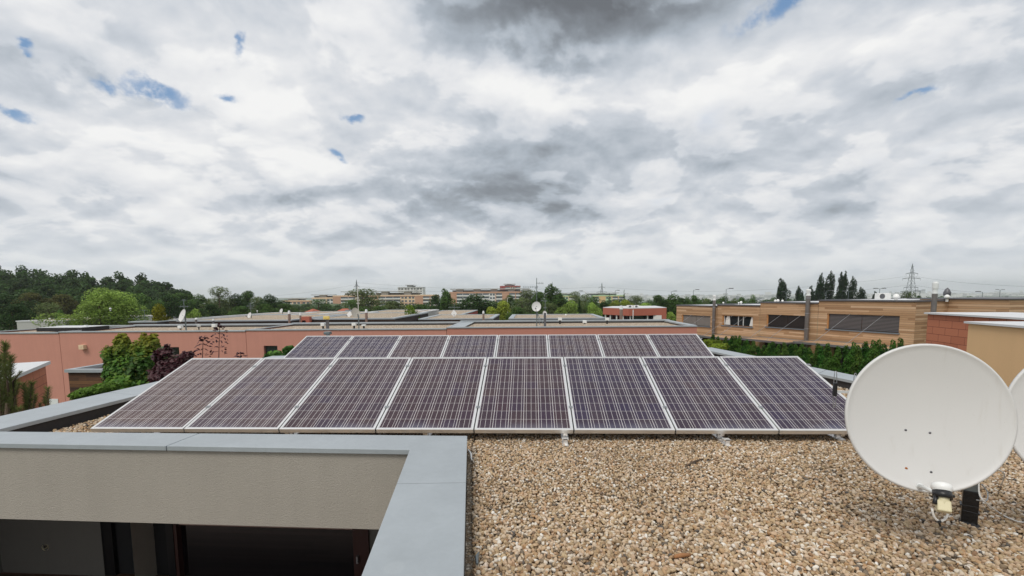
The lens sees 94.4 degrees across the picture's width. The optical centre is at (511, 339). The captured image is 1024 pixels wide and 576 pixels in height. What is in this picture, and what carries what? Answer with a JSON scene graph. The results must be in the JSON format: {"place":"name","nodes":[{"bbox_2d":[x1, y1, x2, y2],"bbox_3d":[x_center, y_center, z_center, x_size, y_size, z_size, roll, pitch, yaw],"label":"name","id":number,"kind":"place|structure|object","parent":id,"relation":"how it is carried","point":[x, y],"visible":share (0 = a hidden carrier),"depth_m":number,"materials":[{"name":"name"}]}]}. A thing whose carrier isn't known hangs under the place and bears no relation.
{"place":"outdoors","nodes":[
{"label":"outdoors","id":0,"kind":"place"},
{"bbox_2d":[64,363,104,399],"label":"timber shed","id":1,"kind":"structure","parent":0,"point":[84,376],"depth_m":18.40,"materials":[{"name":"brown wood"}]},
{"bbox_2d":[58,323,293,400],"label":"terrace house","id":2,"kind":"structure","parent":0,"point":[73,355],"depth_m":28.12,"materials":[{"name":"pink paint"}]},
{"bbox_2d":[210,323,228,357],"bbox_3d":[-7.619,2.714,12.623,0.532,6.338,0.201,0,5,2],"label":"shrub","id":3,"kind":"object","parent":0,"point":[217,329],"visible":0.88,"depth_m":12.36,"materials":[{"name":"red plant"}]},
{"bbox_2d":[176,314,345,325],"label":"flat roof house","id":4,"kind":"structure","parent":0,"point":[267,318],"depth_m":38.80,"materials":[{"name":"grey concrete"}]},
{"bbox_2d":[245,322,458,357],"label":"terrace house","id":5,"kind":"structure","parent":0,"point":[260,342],"depth_m":27.71,"materials":[{"name":"pink paint"}]},
{"bbox_2d":[418,314,499,321],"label":"flat roof house","id":6,"kind":"structure","parent":0,"point":[448,318],"depth_m":42.73,"materials":[{"name":"grey concrete"}]},
{"bbox_2d":[0,0,1023,298],"label":"sky","id":7,"kind":"structure","parent":0,"point":[282,148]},
{"bbox_2d":[2,293,1022,345],"bbox_3d":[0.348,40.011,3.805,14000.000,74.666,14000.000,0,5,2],"label":"ground","id":8,"kind":"structure","parent":0,"point":[280,299],"depth_m":3071.61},
{"bbox_2d":[0,304,38,330],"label":"broadleaf tree","id":9,"kind":"object","parent":8,"relation":"on","point":[15,312],"visible":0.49,"depth_m":60.29,"materials":[{"name":"green plant"}]},
{"bbox_2d":[0,293,43,329],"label":"broadleaf tree","id":10,"kind":"object","parent":8,"relation":"on","point":[5,301],"visible":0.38,"depth_m":83.14,"materials":[{"name":"green plant"}]},
{"bbox_2d":[0,339,52,415],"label":"pine tree","id":11,"kind":"object","parent":8,"relation":"on","point":[9,393],"visible":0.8,"depth_m":8.02,"materials":[{"name":"green plant"}]},
{"bbox_2d":[2,361,50,410],"bbox_3d":[-14.710,3.536,11.031,5.200,5.126,5.099,-4,6,-33],"label":"tiled annex","id":12,"kind":"object","parent":8,"relation":"on","point":[34,371],"visible":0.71,"depth_m":13.37,"materials":[{"name":"ceramic"}]},
{"bbox_2d":[11,292,59,319],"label":"broadleaf tree","id":13,"kind":"object","parent":8,"relation":"on","point":[30,296],"visible":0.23,"depth_m":98.08,"materials":[{"name":"green plant"}]},
{"bbox_2d":[28,302,63,319],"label":"loose crowned tree","id":14,"kind":"object","parent":8,"relation":"on","point":[49,309],"visible":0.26,"depth_m":72.17,"materials":[{"name":"green plant"}]},
{"bbox_2d":[47,294,80,317],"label":"broadleaf tree","id":15,"kind":"object","parent":8,"relation":"on","point":[68,305],"visible":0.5,"depth_m":101.47,"materials":[{"name":"green plant"}]},
{"bbox_2d":[0,325,132,404],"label":"terrace house","id":16,"kind":"structure","parent":8,"relation":"on","point":[30,345],"depth_m":28.36,"materials":[{"name":"pink paint"}]},
{"bbox_2d":[36,325,108,331],"bbox_3d":[-28.130,-0.729,30.452,2.972,0.250,1.900,0,5,2],"label":"roof hatch","id":17,"kind":"object","parent":16,"relation":"on","point":[72,328],"visible":0.92,"depth_m":29.58,"materials":[{"name":"black metal"}]},
{"bbox_2d":[30,287,149,326],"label":"bright green tree","id":18,"kind":"object","parent":8,"relation":"on","point":[97,304],"visible":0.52,"depth_m":51.15,"materials":[{"name":"green plant"}]},
{"bbox_2d":[16,315,163,329],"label":"flat roof house","id":19,"kind":"structure","parent":8,"relation":"on","point":[25,324],"depth_m":50.15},
{"bbox_2d":[67,382,120,399],"bbox_3d":[-10.240,3.519,11.786,1.066,4.939,0.728,-2,6,-17],"label":"shrub","id":20,"kind":"object","parent":8,"relation":"on","point":[98,388],"visible":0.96,"depth_m":11.45,"materials":[{"name":"green plant"}]},
{"bbox_2d":[0,265,194,316],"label":"hillside wood","id":21,"kind":"object","parent":8,"relation":"on","point":[19,282],"visible":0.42,"depth_m":152.75,"materials":[{"name":"green plant"}]},
{"bbox_2d":[99,332,160,389],"bbox_3d":[-10.621,2.803,13.547,1.535,6.039,1.822,-5,7,-37],"label":"maple shrub","id":22,"kind":"object","parent":8,"relation":"on","point":[127,362],"visible":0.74,"depth_m":13.20,"materials":[{"name":"green plant"}]},
{"bbox_2d":[117,291,152,314],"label":"loose crowned tree","id":23,"kind":"object","parent":8,"relation":"on","point":[140,296],"visible":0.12,"depth_m":83.05,"materials":[{"name":"green plant"}]},
{"bbox_2d":[135,293,164,313],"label":"broadleaf tree","id":24,"kind":"object","parent":8,"relation":"on","point":[146,302],"visible":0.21,"depth_m":87.12,"materials":[{"name":"green plant"}]},
{"bbox_2d":[151,303,172,320],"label":"round bush","id":25,"kind":"object","parent":8,"relation":"on","point":[158,309],"visible":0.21,"depth_m":47.12,"materials":[{"name":"green plant"}]},
{"bbox_2d":[128,317,202,324],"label":"flat roof house","id":26,"kind":"structure","parent":8,"relation":"on","point":[147,322],"depth_m":45.51,"materials":[{"name":"grey concrete"}]},
{"bbox_2d":[146,344,194,382],"bbox_3d":[-9.031,2.991,12.781,1.200,5.782,0.844,2,6,28],"label":"maple shrub","id":27,"kind":"object","parent":8,"relation":"on","point":[166,364],"visible":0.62,"depth_m":12.48,"materials":[{"name":"purple plant"}]},
{"bbox_2d":[156,294,187,318],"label":"broadleaf tree","id":28,"kind":"object","parent":8,"relation":"on","point":[171,303],"visible":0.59,"depth_m":91.63,"materials":[{"name":"green plant"}]},
{"bbox_2d":[167,292,199,316],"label":"broadleaf tree","id":29,"kind":"object","parent":8,"relation":"on","point":[184,296],"visible":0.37,"depth_m":112.44,"materials":[{"name":"green plant"}]},
{"bbox_2d":[187,293,213,316],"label":"broadleaf tree","id":30,"kind":"object","parent":8,"relation":"on","point":[197,302],"visible":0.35,"depth_m":117.17,"materials":[{"name":"green plant"}]},
{"bbox_2d":[195,304,226,316],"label":"broadleaf tree","id":31,"kind":"object","parent":8,"relation":"on","point":[209,308],"visible":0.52,"depth_m":86.67,"materials":[{"name":"green plant"}]},
{"bbox_2d":[199,286,235,316],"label":"loose crowned tree","id":32,"kind":"object","parent":8,"relation":"on","point":[219,304],"visible":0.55,"depth_m":102.32,"materials":[{"name":"green plant"}]},
{"bbox_2d":[215,293,251,312],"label":"broadleaf tree","id":33,"kind":"object","parent":8,"relation":"on","point":[237,300],"visible":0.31,"depth_m":106.91,"materials":[{"name":"green plant"}]},
{"bbox_2d":[226,306,255,315],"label":"broadleaf tree","id":34,"kind":"object","parent":8,"relation":"on","point":[240,310],"visible":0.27,"depth_m":81.42,"materials":[{"name":"green plant"}]},
{"bbox_2d":[238,290,257,311],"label":"broadleaf tree","id":35,"kind":"object","parent":8,"relation":"on","point":[246,297],"visible":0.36,"depth_m":111.24,"materials":[{"name":"green plant"}]},
{"bbox_2d":[254,294,289,312],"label":"broadleaf tree","id":36,"kind":"object","parent":8,"relation":"on","point":[270,301],"visible":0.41,"depth_m":95.91,"materials":[{"name":"green plant"}]},
{"bbox_2d":[308,299,333,310],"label":"loose crowned tree","id":37,"kind":"object","parent":8,"relation":"on","point":[321,307],"visible":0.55,"depth_m":152.56,"materials":[{"name":"green plant"}]},
{"bbox_2d":[340,288,384,311],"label":"loose crowned tree","id":38,"kind":"object","parent":8,"relation":"on","point":[365,300],"visible":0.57,"depth_m":119.80,"materials":[{"name":"green plant"}]},
{"bbox_2d":[312,312,428,323],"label":"flat roof house","id":39,"kind":"structure","parent":8,"relation":"on","point":[388,317],"depth_m":39.21,"materials":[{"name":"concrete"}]},
{"bbox_2d":[333,291,438,308],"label":"apartment block","id":40,"kind":"structure","parent":8,"relation":"on","point":[407,297],"depth_m":408.37,"materials":[{"name":"white concrete"}]},
{"bbox_2d":[382,301,404,309],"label":"broadleaf tree","id":41,"kind":"object","parent":8,"relation":"on","point":[393,305],"visible":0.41,"depth_m":109.79,"materials":[{"name":"green plant"}]},
{"bbox_2d":[398,285,425,294],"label":"apartment block","id":42,"kind":"structure","parent":8,"relation":"on","point":[410,288],"depth_m":622.35,"materials":[{"name":"white concrete"}]},
{"bbox_2d":[440,289,455,310],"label":"poplar tree","id":43,"kind":"object","parent":8,"relation":"on","point":[446,300],"visible":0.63,"depth_m":119.35,"materials":[{"name":"green plant"}]},
{"bbox_2d":[458,293,491,313],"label":"broadleaf tree","id":44,"kind":"object","parent":8,"relation":"on","point":[478,305],"visible":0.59,"depth_m":98.49,"materials":[{"name":"green plant"}]},
{"bbox_2d":[449,288,521,306],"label":"apartment block","id":45,"kind":"structure","parent":8,"relation":"on","point":[457,295],"depth_m":401.27,"materials":[{"name":"white concrete"}]},
{"bbox_2d":[494,300,510,319],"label":"round bush","id":46,"kind":"object","parent":8,"relation":"on","point":[504,308],"visible":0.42,"depth_m":78.75,"materials":[{"name":"green plant"}]},
{"bbox_2d":[0,347,1023,575],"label":"flat roof house","id":47,"kind":"structure","parent":8,"relation":"on","point":[130,504],"depth_m":4.37,"materials":[{"name":"concrete"}]},
{"bbox_2d":[100,522,176,575],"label":"balcony door","id":48,"kind":"structure","parent":47,"relation":"in","point":[116,536],"depth_m":7.49,"materials":[{"name":"black glass"}]},
{"bbox_2d":[173,524,369,575],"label":"large window","id":49,"kind":"structure","parent":47,"relation":"in","point":[200,550],"depth_m":7.34,"materials":[{"name":"black glass"}]},
{"bbox_2d":[518,290,544,313],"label":"loose crowned tree","id":50,"kind":"object","parent":8,"relation":"on","point":[528,296],"visible":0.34,"depth_m":128.55,"materials":[{"name":"green plant"}]},
{"bbox_2d":[530,292,548,313],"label":"broadleaf tree","id":51,"kind":"object","parent":8,"relation":"on","point":[540,296],"visible":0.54,"depth_m":103.92,"materials":[{"name":"green plant"}]},
{"bbox_2d":[543,283,565,313],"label":"poplar tree","id":52,"kind":"object","parent":8,"relation":"on","point":[553,293],"visible":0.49,"depth_m":108.61,"materials":[{"name":"green plant"}]},
{"bbox_2d":[554,300,579,313],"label":"round bush","id":53,"kind":"object","parent":8,"relation":"on","point":[566,308],"visible":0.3,"depth_m":69.05,"materials":[{"name":"green plant"}]},
{"bbox_2d":[446,319,697,335],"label":"terrace house","id":54,"kind":"structure","parent":8,"relation":"on","point":[555,327],"depth_m":27.15,"materials":[{"name":"paint"}]},
{"bbox_2d":[221,296,970,315],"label":"tree belt","id":55,"kind":"object","parent":8,"relation":"on","point":[307,306],"visible":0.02,"depth_m":259.39,"materials":[{"name":"green plant"}]},
{"bbox_2d":[586,293,624,304],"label":"apartment block","id":56,"kind":"structure","parent":8,"relation":"on","point":[603,296],"depth_m":415.34,"materials":[{"name":"beige"}]},
{"bbox_2d":[662,294,683,315],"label":"broadleaf tree","id":57,"kind":"object","parent":8,"relation":"on","point":[673,302],"visible":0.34,"depth_m":82.75,"materials":[{"name":"green plant"}]},
{"bbox_2d":[703,339,729,349],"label":"golden shrub","id":58,"kind":"object","parent":8,"relation":"on","point":[716,344],"visible":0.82,"depth_m":25.51,"materials":[{"name":"green plant"}]},
{"bbox_2d":[698,303,760,354],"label":"timber house","id":59,"kind":"structure","parent":8,"relation":"on","point":[737,320],"depth_m":34.57,"materials":[{"name":"brown wood"}]},
{"bbox_2d":[721,315,752,327],"bbox_3d":[16.523,-1.340,34.658,0.310,0.813,2.905,-3,6,-22],"label":"window","id":60,"kind":"structure","parent":59,"relation":"in","point":[747,321],"depth_m":34.67,"materials":[{"name":"black glass"}]},
{"bbox_2d":[776,278,790,300],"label":"poplar tree","id":61,"kind":"object","parent":8,"relation":"on","point":[780,295],"visible":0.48,"depth_m":164.12,"materials":[{"name":"green plant"}]},
{"bbox_2d":[625,290,1023,302],"bbox_3d":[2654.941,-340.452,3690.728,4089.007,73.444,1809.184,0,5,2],"label":"distant town","id":62,"kind":"object","parent":8,"relation":"on","point":[769,295],"visible":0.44,"depth_m":3473.14,"materials":[{"name":"white"}]},
{"bbox_2d":[819,342,832,369],"bbox_3d":[12.324,2.658,18.651,0.860,5.167,0.879,-3,6,-28],"label":"thuja shrub","id":63,"kind":"object","parent":8,"relation":"on","point":[827,352],"visible":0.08,"depth_m":18.43,"materials":[{"name":"green plant"}]},
{"bbox_2d":[823,271,835,298],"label":"poplar tree","id":64,"kind":"object","parent":8,"relation":"on","point":[830,285],"visible":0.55,"depth_m":164.16,"materials":[{"name":"green plant"}]},
{"bbox_2d":[828,346,842,371],"bbox_3d":[12.124,2.751,17.895,0.842,5.127,0.860,-2,6,-16],"label":"thuja shrub","id":65,"kind":"object","parent":8,"relation":"on","point":[834,363],"visible":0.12,"depth_m":17.63,"materials":[{"name":"green plant"}]},
{"bbox_2d":[843,341,856,373],"bbox_3d":[11.667,2.742,16.457,0.805,5.438,0.823,-2,6,-11],"label":"thuja shrub","id":66,"kind":"object","parent":8,"relation":"on","point":[849,359],"visible":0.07,"depth_m":16.20,"materials":[{"name":"green plant"}]},
{"bbox_2d":[848,345,862,374],"bbox_3d":[11.439,2.819,15.867,0.806,5.399,0.789,-1,6,-10],"label":"thuja shrub","id":67,"kind":"object","parent":8,"relation":"on","point":[858,356],"visible":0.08,"depth_m":15.62,"materials":[{"name":"green plant"}]},
{"bbox_2d":[907,297,1023,312],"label":"timber house","id":68,"kind":"structure","parent":8,"relation":"on","point":[985,304],"depth_m":23.76,"materials":[{"name":"brown wood"}]},
{"bbox_2d":[50,385,1023,575],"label":"gravel","id":69,"kind":"structure","parent":0,"point":[904,528],"depth_m":3.23,"materials":[{"name":"beige gravel"}]},
{"bbox_2d":[561,433,568,445],"bbox_3d":[0.564,0.669,5.496,0.080,0.611,1.760,0,5,2],"label":"mounting rack","id":70,"kind":"object","parent":69,"relation":"on","point":[564,437],"visible":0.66,"depth_m":4.71,"materials":[{"name":"silver metal"}]},
{"bbox_2d":[475,357,573,432],"bbox_3d":[0.160,0.590,5.553,1.028,0.576,1.575,0,5,2],"label":"solar panel","id":71,"kind":"object","parent":70,"relation":"on","point":[524,394],"visible":1,"depth_m":5.36,"materials":[{"name":"glass"}]},
{"bbox_2d":[564,357,675,433],"bbox_3d":[1.171,0.585,5.512,1.028,0.576,1.575,0,5,2],"label":"solar panel","id":72,"kind":"object","parent":70,"relation":"on","point":[613,395],"visible":1,"depth_m":5.31,"materials":[{"name":"glass"}]},
{"bbox_2d":[711,434,730,446],"bbox_3d":[2.138,0.661,5.433,0.080,0.611,1.760,0,5,2],"label":"mounting rack","id":73,"kind":"object","parent":69,"relation":"on","point":[720,438],"visible":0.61,"depth_m":4.76,"materials":[{"name":"silver metal"}]},
{"bbox_2d":[641,356,778,433],"bbox_3d":[2.183,0.580,5.471,1.028,0.576,1.575,0,5,2],"label":"solar panel","id":74,"kind":"object","parent":73,"relation":"on","point":[704,394],"visible":0.96,"depth_m":5.28,"materials":[{"name":"glass"}]},
{"bbox_2d":[825,434,845,441],"bbox_3d":[3.325,0.646,5.476,0.070,0.611,1.577,0,5,2],"label":"mounting rack","id":75,"kind":"object","parent":69,"relation":"on","point":[837,437],"visible":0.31,"depth_m":4.79,"materials":[{"name":"silver metal"}]},
{"bbox_2d":[719,356,846,433],"bbox_3d":[3.194,0.575,5.431,1.028,0.576,1.575,0,5,2],"label":"solar panel","id":76,"kind":"object","parent":75,"relation":"on","point":[791,394],"visible":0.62,"depth_m":5.32,"materials":[{"name":"glass"}]},
{"bbox_2d":[844,344,1017,528],"bbox_3d":[2.494,0.635,2.630,1.174,1.235,0.544,-2,6,-18],"label":"satellite dish","id":77,"kind":"object","parent":69,"relation":"on","point":[939,422],"visible":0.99,"depth_m":2.59,"materials":[{"name":"grey metal"}]},
{"bbox_2d":[1008,369,1023,461],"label":"satellite dish","id":78,"kind":"object","parent":69,"relation":"on","point":[1016,387],"visible":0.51,"depth_m":2.69,"materials":[{"name":"white metal"}]},
{"bbox_2d":[508,314,604,321],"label":"flat roof house","id":79,"kind":"structure","parent":0,"point":[556,317],"depth_m":42.32,"materials":[{"name":"grey concrete"}]},
{"bbox_2d":[603,306,666,319],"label":"red house","id":80,"kind":"structure","parent":0,"point":[640,312],"depth_m":52.60,"materials":[{"name":"paint"}]},
{"bbox_2d":[605,315,661,319],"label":"ribbon window","id":81,"kind":"structure","parent":80,"relation":"in","point":[611,317],"depth_m":52.67,"materials":[{"name":"grey glass"}]},
{"bbox_2d":[676,303,754,340],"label":"timber house","id":82,"kind":"structure","parent":0,"point":[699,316],"depth_m":38.19,"materials":[{"name":"brown wood"}]},
{"bbox_2d":[682,315,710,327],"bbox_3d":[14.957,-1.535,38.470,0.310,0.895,3.236,-3,6,-22],"label":"window","id":83,"kind":"structure","parent":82,"relation":"in","point":[704,321],"depth_m":38.38,"materials":[{"name":"grey glass"}]},
{"bbox_2d":[740,301,818,355],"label":"timber house","id":84,"kind":"structure","parent":0,"point":[781,322],"depth_m":30.97,"materials":[{"name":"brown wood"}]},
{"bbox_2d":[766,314,804,329],"bbox_3d":[18.023,-1.155,31.009,0.310,0.888,3.114,-3,6,-22],"label":"window","id":85,"kind":"structure","parent":84,"relation":"in","point":[783,320],"depth_m":31.10,"materials":[{"name":"black glass"}]},
{"bbox_2d":[804,289,810,347],"bbox_3d":[18.362,-0.750,29.498,0.350,4.772,0.278,0,5,2],"label":"flue","id":86,"kind":"object","parent":84,"relation":"on","point":[807,315],"visible":0.77,"depth_m":29.34,"materials":[{"name":"metal"}]},
{"bbox_2d":[793,298,948,365],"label":"timber house","id":87,"kind":"structure","parent":0,"point":[845,322],"depth_m":26.27,"materials":[{"name":"brown wood"}]},
{"bbox_2d":[825,314,899,333],"bbox_3d":[19.754,-0.931,26.797,0.310,0.966,3.942,-3,6,-22],"label":"window","id":88,"kind":"structure","parent":87,"relation":"in","point":[886,324],"depth_m":26.66,"materials":[{"name":"grey glass"}]},
{"bbox_2d":[930,282,938,311],"bbox_3d":[21.032,-0.661,23.733,0.251,4.458,0.251,0,5,2],"label":"flue","id":89,"kind":"object","parent":87,"relation":"on","point":[934,293],"visible":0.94,"depth_m":23.52,"materials":[{"name":"metal"}]},
{"bbox_2d":[924,312,1023,351],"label":"building","id":90,"kind":"structure","parent":0,"point":[950,329],"depth_m":15.74,"materials":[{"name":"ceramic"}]},
{"bbox_2d":[964,321,1023,386],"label":"ochre house","id":91,"kind":"structure","parent":0,"point":[997,347],"depth_m":9.98,"materials":[{"name":"paint"}]},
{"bbox_3d":[-3.869,0.682,5.765,0.070,0.611,1.577,0,5,2],"label":"mounting rack","id":92,"kind":"object","parent":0,"visible":0},
{"bbox_2d":[90,358,263,431],"bbox_3d":[-3.884,0.610,5.715,1.028,0.576,1.575,0,5,2],"label":"solar panel","id":93,"kind":"object","parent":92,"relation":"on","point":[181,397],"visible":0.88,"depth_m":5.53,"materials":[{"name":"purple glass"}]},
{"bbox_3d":[-2.320,0.674,5.703,0.070,0.611,1.577,0,5,2],"label":"mounting rack","id":94,"kind":"object","parent":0,"visible":0},
{"bbox_2d":[184,358,336,432],"bbox_3d":[-2.873,0.605,5.674,1.028,0.576,1.575,0,5,2],"label":"solar panel","id":95,"kind":"object","parent":94,"relation":"on","point":[266,395],"visible":0.96,"depth_m":5.48,"materials":[{"name":"glass"}]},
{"bbox_2d":[279,357,410,432],"bbox_3d":[-1.862,0.600,5.634,1.028,0.576,1.575,0,5,2],"label":"solar panel","id":96,"kind":"object","parent":94,"relation":"on","point":[349,395],"visible":0.97,"depth_m":5.44,"materials":[{"name":"glass"}]},
{"bbox_3d":[-0.871,0.667,5.645,0.070,0.611,1.577,0,5,2],"label":"mounting rack","id":97,"kind":"object","parent":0,"visible":0},
{"bbox_2d":[376,357,486,432],"bbox_3d":[-0.851,0.595,5.593,1.028,0.576,1.575,0,5,2],"label":"solar panel","id":98,"kind":"object","parent":97,"relation":"on","point":[437,395],"visible":1,"depth_m":5.40,"materials":[{"name":"glass"}]},
{"bbox_3d":[-3.819,0.349,9.263,0.070,0.611,1.577,0,5,2],"label":"mounting rack","id":99,"kind":"object","parent":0,"visible":0},
{"bbox_2d":[284,336,352,357],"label":"solar panel","id":100,"kind":"object","parent":99,"relation":"on","point":[319,346],"visible":0.49,"depth_m":9.45,"materials":[{"name":"glass"}]},
{"bbox_3d":[-2.270,0.341,9.201,0.070,0.611,1.577,0,5,2],"label":"mounting rack","id":101,"kind":"object","parent":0,"visible":0},
{"bbox_2d":[336,335,400,357],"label":"solar panel","id":102,"kind":"object","parent":101,"relation":"on","point":[378,346],"visible":0.52,"depth_m":9.41,"materials":[{"name":"glass"}]},
{"bbox_2d":[389,335,449,358],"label":"solar panel","id":103,"kind":"object","parent":101,"relation":"on","point":[411,346],"visible":0.55,"depth_m":9.39,"materials":[{"name":"glass"}]},
{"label":"mounting rack","id":104,"kind":"object","parent":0,"visible":0},
{"bbox_2d":[442,335,498,357],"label":"solar panel","id":105,"kind":"object","parent":104,"relation":"on","point":[471,345],"visible":0.5,"depth_m":9.34,"materials":[{"name":"glass"}]},
{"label":"mounting rack","id":106,"kind":"object","parent":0,"visible":0},
{"bbox_2d":[495,335,549,356],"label":"solar panel","id":107,"kind":"object","parent":106,"relation":"on","point":[522,345],"visible":0.51,"depth_m":9.29,"materials":[{"name":"glass"}]},
{"bbox_2d":[548,334,603,357],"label":"solar panel","id":108,"kind":"object","parent":106,"relation":"on","point":[575,345],"visible":0.59,"depth_m":9.25,"materials":[{"name":"glass"}]},
{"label":"mounting rack","id":109,"kind":"object","parent":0,"visible":0},
{"bbox_2d":[597,334,658,356],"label":"solar panel","id":110,"kind":"object","parent":109,"relation":"on","point":[626,345],"visible":0.55,"depth_m":9.21,"materials":[{"name":"glass"}]},
{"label":"mounting rack","id":111,"kind":"object","parent":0,"visible":0},
{"bbox_2d":[647,334,713,356],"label":"solar panel","id":112,"kind":"object","parent":111,"relation":"on","point":[671,345],"visible":0.51,"depth_m":9.17,"materials":[{"name":"glass"}]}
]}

